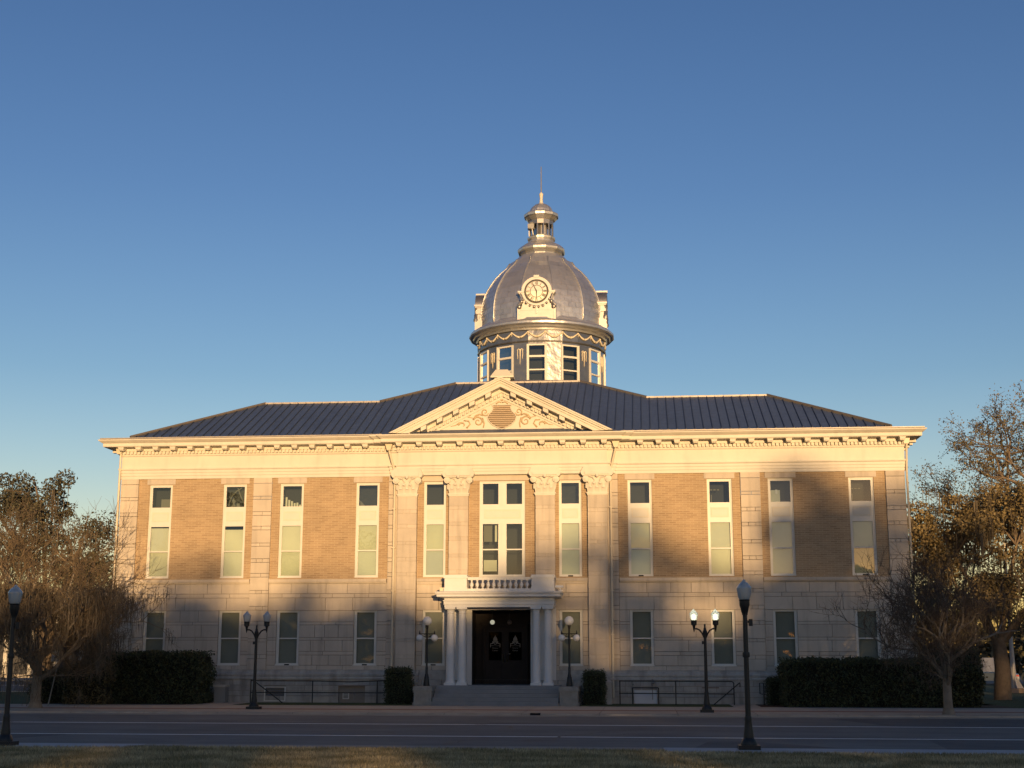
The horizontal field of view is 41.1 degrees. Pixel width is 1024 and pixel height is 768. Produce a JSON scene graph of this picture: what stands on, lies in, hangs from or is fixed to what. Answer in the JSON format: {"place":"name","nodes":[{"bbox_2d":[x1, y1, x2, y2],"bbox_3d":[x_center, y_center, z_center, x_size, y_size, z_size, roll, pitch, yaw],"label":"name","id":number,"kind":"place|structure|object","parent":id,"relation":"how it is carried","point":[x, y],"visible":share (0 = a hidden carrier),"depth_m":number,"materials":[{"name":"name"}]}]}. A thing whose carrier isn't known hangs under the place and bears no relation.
{"place":"outdoors","nodes":[
{"label":"outdoors","id":0,"kind":"place"},
{"bbox_2d":[0,692,29,703],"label":"side lawn","id":1,"kind":"structure","parent":0,"point":[18,699],"depth_m":72.05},
{"bbox_2d":[0,681,31,690],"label":"side street","id":2,"kind":"structure","parent":0,"point":[12,688],"depth_m":98.47,"materials":[{"name":"grey asphalt"}]},
{"bbox_2d":[1,678,29,691],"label":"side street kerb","id":3,"kind":"structure","parent":2,"relation":"on","point":[15,680],"depth_m":124.74,"materials":[{"name":"concrete"}]},
{"bbox_2d":[0,468,118,669],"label":"oak tree","id":4,"kind":"object","parent":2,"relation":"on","point":[8,492],"visible":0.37,"depth_m":94.83,"materials":[{"name":"green plant"}]},
{"bbox_2d":[186,702,249,704],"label":"entry path","id":5,"kind":"structure","parent":0,"point":[227,703],"depth_m":64.52,"materials":[{"name":"concrete"}]},
{"bbox_2d":[213,685,229,702],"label":"concrete bin","id":6,"kind":"object","parent":5,"relation":"on","point":[220,693],"visible":1,"depth_m":65.69,"materials":[{"name":"grey concrete"}]},
{"bbox_2d":[234,702,411,705],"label":"front lawn","id":7,"kind":"structure","parent":0,"point":[285,703],"depth_m":64.52,"materials":[{"name":"green plant"}]},
{"bbox_2d":[250,679,383,702],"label":"railing","id":8,"kind":"object","parent":7,"relation":"on","point":[312,692],"visible":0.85,"depth_m":65.15,"materials":[{"name":"black metal"}]},
{"bbox_2d":[382,666,414,703],"bbox_3d":[-5.325,14.178,64.333,1.570,1.813,1.421,-1,-11,5],"label":"trimmed bush","id":9,"kind":"object","parent":7,"relation":"on","point":[398,685],"visible":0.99,"depth_m":63.92,"materials":[{"name":"green plant"}]},
{"bbox_2d":[411,677,418,702],"bbox_3d":[-4.699,14.573,64.924,0.440,1.220,0.440,-1,-11,5],"label":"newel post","id":10,"kind":"object","parent":7,"relation":"on","point":[415,682],"visible":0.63,"depth_m":64.78,"materials":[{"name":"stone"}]},
{"bbox_2d":[1,709,1000,716],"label":"pavement bed","id":11,"kind":"object","parent":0,"point":[521,713],"visible":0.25,"depth_m":56.63,"materials":[{"name":"grey concrete"}]},
{"bbox_2d":[0,708,1023,717],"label":"kerb","id":12,"kind":"structure","parent":11,"relation":"on","point":[523,712],"depth_m":54.39,"materials":[{"name":"concrete"}]},
{"bbox_2d":[243,611,270,708],"bbox_3d":[-10.909,11.721,58.066,1.224,4.098,0.541,-1,-11,5],"label":"street lamp","id":13,"kind":"object","parent":12,"relation":"on","point":[254,703],"visible":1,"depth_m":58.15,"materials":[{"name":"black metal"}]},
{"bbox_2d":[689,609,719,712],"bbox_3d":[7.822,11.157,55.150,1.224,4.098,0.541,-1,-11,5],"label":"street lamp","id":14,"kind":"object","parent":12,"relation":"on","point":[706,707],"visible":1,"depth_m":55.24,"materials":[{"name":"black metal"}]},
{"bbox_2d":[0,707,1023,712],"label":"paver band","id":15,"kind":"object","parent":11,"relation":"on","point":[529,710],"visible":0.25,"depth_m":56.66,"materials":[{"name":"grey concrete"}]},
{"bbox_2d":[0,714,1023,749],"bbox_3d":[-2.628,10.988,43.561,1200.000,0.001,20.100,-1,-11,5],"label":"road","id":16,"kind":"structure","parent":0,"point":[157,729],"depth_m":41.99,"materials":[{"name":"grey asphalt"}]},
{"bbox_2d":[11,719,1023,749],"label":"asphalt repair","id":17,"kind":"structure","parent":16,"relation":"on","point":[985,744],"depth_m":38.72,"materials":[{"name":"grey asphalt"}]},
{"bbox_2d":[19,722,1015,739],"bbox_3d":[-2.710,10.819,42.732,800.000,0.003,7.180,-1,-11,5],"label":"lane markings","id":18,"kind":"object","parent":16,"relation":"on","point":[533,736],"visible":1,"depth_m":40.28,"materials":[{"name":"paint"}]},
{"bbox_2d":[0,744,1023,767],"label":"grass","id":19,"kind":"structure","parent":0,"point":[150,756],"depth_m":28.91,"materials":[{"name":"plant"}]},
{"bbox_2d":[0,704,1023,711],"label":"pavement","id":20,"kind":"structure","parent":0,"point":[540,707],"depth_m":59.32,"materials":[{"name":"concrete"}]},
{"bbox_2d":[47,652,59,705],"bbox_3d":[-20.497,13.204,61.124,0.479,2.385,0.060,-1,-11,5],"label":"leaning sign","id":21,"kind":"object","parent":20,"relation":"on","point":[54,677],"visible":0.53,"depth_m":61.11,"materials":[{"name":"grey metal"}]},
{"bbox_2d":[0,490,184,707],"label":"bare tree","id":22,"kind":"object","parent":20,"relation":"on","point":[94,623],"visible":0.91,"depth_m":58.61,"materials":[{"name":"brown plant"}]},
{"bbox_2d":[0,0,1023,652],"label":"sky","id":23,"kind":"structure","parent":0,"point":[208,207],"materials":[{"name":"blue"}]},
{"bbox_2d":[1,743,1023,754],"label":"pavement","id":24,"kind":"structure","parent":0,"point":[792,750],"depth_m":32.14,"materials":[{"name":"concrete"}]},
{"bbox_2d":[0,585,22,745],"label":"street lamp","id":25,"kind":"object","parent":24,"relation":"on","point":[6,738],"visible":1,"depth_m":33.96,"materials":[{"name":"black metal"}]},
{"bbox_2d":[736,579,760,749],"bbox_3d":[5.639,6.718,32.842,0.512,4.009,0.512,-1,-11,5],"label":"street lamp","id":26,"kind":"object","parent":24,"relation":"on","point":[748,742],"visible":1,"depth_m":32.75,"materials":[{"name":"black metal"}]},
{"bbox_2d":[581,704,732,706],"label":"front lawn","id":27,"kind":"structure","parent":0,"point":[674,705],"depth_m":62.41,"materials":[{"name":"green plant"}]},
{"bbox_2d":[581,668,607,704],"bbox_3d":[3.844,14.135,63.755,1.305,1.695,1.363,-1,-11,5],"label":"trimmed bush","id":28,"kind":"object","parent":27,"relation":"on","point":[595,686],"visible":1,"depth_m":63.36,"materials":[{"name":"green plant"}]},
{"bbox_2d":[605,678,611,703],"bbox_3d":[4.488,14.408,64.049,0.440,1.220,0.440,-1,-11,5],"label":"newel post","id":29,"kind":"object","parent":27,"relation":"on","point":[608,695],"visible":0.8,"depth_m":63.84,"materials":[{"name":"stone"}]},
{"bbox_2d":[619,680,739,704],"bbox_3d":[7.843,14.427,63.831,5.608,1.106,0.936,-2,-11,8],"label":"railing","id":30,"kind":"object","parent":27,"relation":"on","point":[675,693],"visible":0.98,"depth_m":63.58,"materials":[{"name":"black metal"}]},
{"bbox_2d":[730,704,759,706],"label":"entry path","id":31,"kind":"structure","parent":0,"point":[742,705],"depth_m":62.59,"materials":[{"name":"concrete"}]},
{"bbox_2d":[755,704,1012,707],"bbox_3d":[16.731,14.587,61.804,11.050,0.001,3.750,-1,-11,5],"label":"planting bed","id":32,"kind":"object","parent":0,"point":[982,706],"visible":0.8,"depth_m":60.35,"materials":[{"name":"brown soil"}]},
{"bbox_2d":[759,683,764,704],"bbox_3d":[11.567,14.337,63.160,0.233,1.024,0.054,-1,-11,5],"label":"handrail","id":33,"kind":"object","parent":32,"relation":"on","point":[763,692],"visible":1,"depth_m":63.16,"materials":[{"name":"black metal"}]},
{"bbox_2d":[763,675,780,705],"bbox_3d":[12.123,14.140,63.041,1.067,1.408,0.981,-1,-11,5],"label":"trimmed bush","id":34,"kind":"object","parent":32,"relation":"on","point":[772,689],"visible":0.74,"depth_m":62.81,"materials":[{"name":"green plant"}]},
{"bbox_2d":[775,655,943,707],"bbox_3d":[15.730,13.411,61.575,7.471,2.322,3.020,-1,-11,5],"label":"hedge","id":35,"kind":"object","parent":32,"relation":"on","point":[845,682],"visible":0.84,"depth_m":60.49,"materials":[{"name":"green plant"}]},
{"bbox_2d":[919,646,987,706],"bbox_3d":[19.893,13.316,62.232,2.997,2.778,3.201,-1,-11,5],"label":"hedge","id":36,"kind":"object","parent":32,"relation":"on","point":[967,691],"visible":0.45,"depth_m":60.87,"materials":[{"name":"green plant"}]},
{"bbox_2d":[981,685,1023,707],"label":"side lawn","id":37,"kind":"structure","parent":0,"point":[1017,701],"depth_m":70.56,"materials":[{"name":"green plant"}]},
{"bbox_2d":[906,478,1023,699],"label":"oak tree","id":38,"kind":"object","parent":37,"relation":"on","point":[979,527],"visible":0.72,"depth_m":72.15,"materials":[{"name":"green plant"}]},
{"bbox_2d":[906,380,1023,627],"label":"bare tree","id":39,"kind":"object","parent":37,"relation":"on","point":[999,476],"visible":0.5,"depth_m":88.40,"materials":[{"name":"brown plant"}]},
{"bbox_2d":[981,658,993,671],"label":"sign","id":40,"kind":"object","parent":37,"relation":"on","point":[989,661],"visible":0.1,"depth_m":106.31,"materials":[{"name":"white metal"}]},
{"bbox_2d":[1003,542,1023,692],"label":"flagpole","id":41,"kind":"object","parent":37,"relation":"on","point":[1016,686],"visible":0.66,"depth_m":86.46,"materials":[{"name":"white metal"}]},
{"bbox_2d":[986,676,1023,684],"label":"car park","id":42,"kind":"structure","parent":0,"point":[992,682],"depth_m":124.04,"materials":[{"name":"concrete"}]},
{"bbox_2d":[984,672,1019,681],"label":"parked car","id":43,"kind":"object","parent":42,"relation":"on","point":[990,675],"visible":0.06,"depth_m":116.12,"materials":[{"name":"silver metal"}]},
{"bbox_2d":[1015,626,1023,657],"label":"background tree","id":44,"kind":"object","parent":42,"relation":"on","point":[1020,649],"visible":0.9,"depth_m":124.18,"materials":[{"name":"green plant"}]},
{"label":"planting bed","id":45,"kind":"object","parent":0,"visible":0},
{"bbox_2d":[26,666,67,702],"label":"shrub","id":46,"kind":"object","parent":45,"relation":"on","point":[56,695],"visible":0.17,"depth_m":65.02,"materials":[{"name":"green plant"}]},
{"bbox_2d":[60,660,120,704],"bbox_3d":[-19.679,13.963,64.101,2.606,2.147,2.477,-1,-11,5],"label":"shrub","id":47,"kind":"object","parent":45,"relation":"on","point":[96,693],"visible":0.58,"depth_m":63.29,"materials":[{"name":"green plant"}]},
{"bbox_2d":[86,649,217,704],"bbox_3d":[-17.329,13.959,65.186,6.256,2.595,2.826,-1,-11,5],"label":"hedge","id":48,"kind":"object","parent":45,"relation":"on","point":[155,677],"visible":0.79,"depth_m":64.07,"materials":[{"name":"green plant"}]},
{"label":"ground","id":49,"kind":"structure","parent":0,"visible":0},
{"bbox_2d":[0,588,107,677],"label":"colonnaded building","id":50,"kind":"structure","parent":49,"relation":"on","point":[4,660],"depth_m":149.19,"materials":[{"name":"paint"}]},
{"bbox_2d":[140,744,662,750],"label":"kerb","id":51,"kind":"structure","parent":49,"relation":"on","point":[496,747],"depth_m":33.33,"materials":[{"name":"concrete"}]},
{"bbox_2d":[0,713,1023,718],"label":"gutter","id":52,"kind":"object","parent":49,"relation":"on","point":[522,715],"visible":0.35,"depth_m":53.12,"materials":[{"name":"concrete"}]},
{"bbox_2d":[98,167,926,707],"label":"courthouse","id":53,"kind":"structure","parent":49,"relation":"on","point":[518,501],"depth_m":66.87,"materials":[{"name":"stone"}]},
{"bbox_2d":[142,611,165,651],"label":"window","id":54,"kind":"structure","parent":53,"relation":"in","point":[153,636],"depth_m":67.83,"materials":[{"name":"glass"}]},
{"bbox_2d":[145,485,172,578],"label":"window","id":55,"kind":"structure","parent":53,"relation":"in","point":[160,507],"depth_m":68.78,"materials":[{"name":"glass"}]},
{"bbox_2d":[217,611,241,665],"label":"window","id":56,"kind":"structure","parent":53,"relation":"in","point":[229,635],"depth_m":67.40,"materials":[{"name":"glass"}]},
{"bbox_2d":[220,484,246,577],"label":"window","id":57,"kind":"structure","parent":53,"relation":"in","point":[234,502],"depth_m":68.41,"materials":[{"name":"glass"}]},
{"bbox_2d":[275,611,299,664],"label":"window","id":58,"kind":"structure","parent":53,"relation":"in","point":[287,637],"depth_m":67.12,"materials":[{"name":"glass"}]},
{"bbox_2d":[277,484,303,577],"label":"window","id":59,"kind":"structure","parent":53,"relation":"in","point":[292,495],"depth_m":68.13,"materials":[{"name":"glass"}]},
{"bbox_2d":[352,611,376,665],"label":"window","id":60,"kind":"structure","parent":53,"relation":"in","point":[365,622],"depth_m":66.75,"materials":[{"name":"glass"}]},
{"bbox_2d":[354,483,379,577],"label":"window","id":61,"kind":"structure","parent":53,"relation":"in","point":[368,494],"depth_m":67.78,"materials":[{"name":"glass"}]},
{"bbox_2d":[416,616,437,685],"bbox_3d":[-4.002,12.552,64.185,1.030,3.215,0.430,-1,-11,5],"label":"globe lamp post","id":62,"kind":"object","parent":53,"relation":"on","point":[427,621],"visible":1,"depth_m":64.20,"materials":[{"name":"black metal"}]},
{"bbox_2d":[421,610,444,665],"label":"window","id":63,"kind":"structure","parent":53,"relation":"in","point":[436,649],"depth_m":66.32,"materials":[{"name":"glass"}]},
{"bbox_2d":[423,482,445,576],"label":"window","id":64,"kind":"structure","parent":53,"relation":"in","point":[434,547],"depth_m":67.33,"materials":[{"name":"glass"}]},
{"bbox_2d":[477,357,478,381],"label":"drum window","id":65,"kind":"structure","parent":53,"relation":"in","point":[478,357],"depth_m":94.96,"materials":[{"name":"paint"}]},
{"bbox_2d":[479,350,488,381],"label":"drum window","id":66,"kind":"structure","parent":53,"relation":"in","point":[484,357],"depth_m":93.49,"materials":[{"name":"paint"}]},
{"bbox_2d":[485,628,504,683],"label":"door","id":67,"kind":"structure","parent":53,"relation":"in","point":[494,637],"depth_m":67.35,"materials":[{"name":"brown wood"}]},
{"bbox_2d":[479,481,524,576],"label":"double window","id":68,"kind":"structure","parent":53,"relation":"in","point":[502,503],"depth_m":67.32,"materials":[{"name":"paint"}]},
{"bbox_2d":[496,345,513,375],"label":"drum window","id":69,"kind":"structure","parent":53,"relation":"in","point":[498,359],"depth_m":91.65,"materials":[{"name":"paint"}]},
{"bbox_2d":[505,628,524,683],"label":"door","id":70,"kind":"structure","parent":53,"relation":"in","point":[514,637],"depth_m":67.25,"materials":[{"name":"brown wood"}]},
{"bbox_2d":[527,343,546,379],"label":"drum window","id":71,"kind":"structure","parent":53,"relation":"in","point":[545,344],"depth_m":90.92,"materials":[{"name":"paint"}]},
{"bbox_2d":[558,616,579,685],"bbox_3d":[2.667,12.432,63.550,1.030,3.215,0.430,-1,-11,5],"label":"globe lamp post","id":72,"kind":"object","parent":53,"relation":"on","point":[569,620],"visible":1,"depth_m":63.57,"materials":[{"name":"black metal"}]},
{"bbox_2d":[559,480,581,576],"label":"window","id":73,"kind":"structure","parent":53,"relation":"in","point":[570,504],"depth_m":66.71,"materials":[{"name":"glass"}]},
{"bbox_2d":[561,344,579,379],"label":"drum window","id":74,"kind":"structure","parent":53,"relation":"in","point":[571,357],"depth_m":91.30,"materials":[{"name":"paint"}]},
{"bbox_2d":[559,610,582,665],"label":"window","id":75,"kind":"structure","parent":53,"relation":"in","point":[576,647],"depth_m":65.69,"materials":[{"name":"glass"}]},
{"bbox_2d":[589,348,600,384],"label":"drum window","id":76,"kind":"structure","parent":53,"relation":"in","point":[594,355],"depth_m":92.76,"materials":[{"name":"paint"}]},
{"bbox_2d":[604,355,605,385],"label":"drum window","id":77,"kind":"structure","parent":53,"relation":"in","point":[604,355],"depth_m":94.33,"materials":[{"name":"paint"}]},
{"bbox_2d":[627,480,652,575],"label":"window","id":78,"kind":"structure","parent":53,"relation":"in","point":[640,529],"depth_m":66.50,"materials":[{"name":"glass"}]},
{"bbox_2d":[630,610,654,665],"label":"window","id":79,"kind":"structure","parent":53,"relation":"in","point":[641,621],"depth_m":65.47,"materials":[{"name":"glass"}]},
{"bbox_2d":[707,479,733,575],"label":"window","id":80,"kind":"structure","parent":53,"relation":"in","point":[719,491],"depth_m":66.13,"materials":[{"name":"glass"}]},
{"bbox_2d":[711,610,736,665],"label":"window","id":81,"kind":"structure","parent":53,"relation":"in","point":[723,641],"depth_m":65.09,"materials":[{"name":"glass"}]},
{"bbox_2d":[768,478,795,575],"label":"window","id":82,"kind":"structure","parent":53,"relation":"in","point":[780,490],"depth_m":65.86,"materials":[{"name":"glass"}]},
{"bbox_2d":[773,610,798,665],"bbox_3d":[12.980,12.050,64.755,1.195,2.660,0.230,-1,-11,5],"label":"window","id":83,"kind":"structure","parent":53,"relation":"in","point":[785,629],"depth_m":64.87,"materials":[{"name":"glass"}]},
{"bbox_2d":[848,477,877,574],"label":"window","id":84,"kind":"structure","parent":53,"relation":"in","point":[861,489],"depth_m":65.50,"materials":[{"name":"glass"}]},
{"bbox_2d":[855,609,880,658],"bbox_3d":[16.789,11.982,64.392,1.190,2.660,0.230,-1,-11,5],"label":"window","id":85,"kind":"structure","parent":53,"relation":"in","point":[863,644],"depth_m":64.49,"materials":[{"name":"glass"}]},
{"bbox_2d":[808,531,1023,714],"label":"bare tree","id":86,"kind":"object","parent":49,"relation":"on","point":[926,613],"visible":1,"depth_m":52.74,"materials":[{"name":"brown plant"}]},
{"bbox_2d":[913,617,1023,675],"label":"distant wood","id":87,"kind":"object","parent":49,"relation":"on","point":[987,649],"visible":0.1,"depth_m":176.83,"materials":[{"name":"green plant"}]}
]}

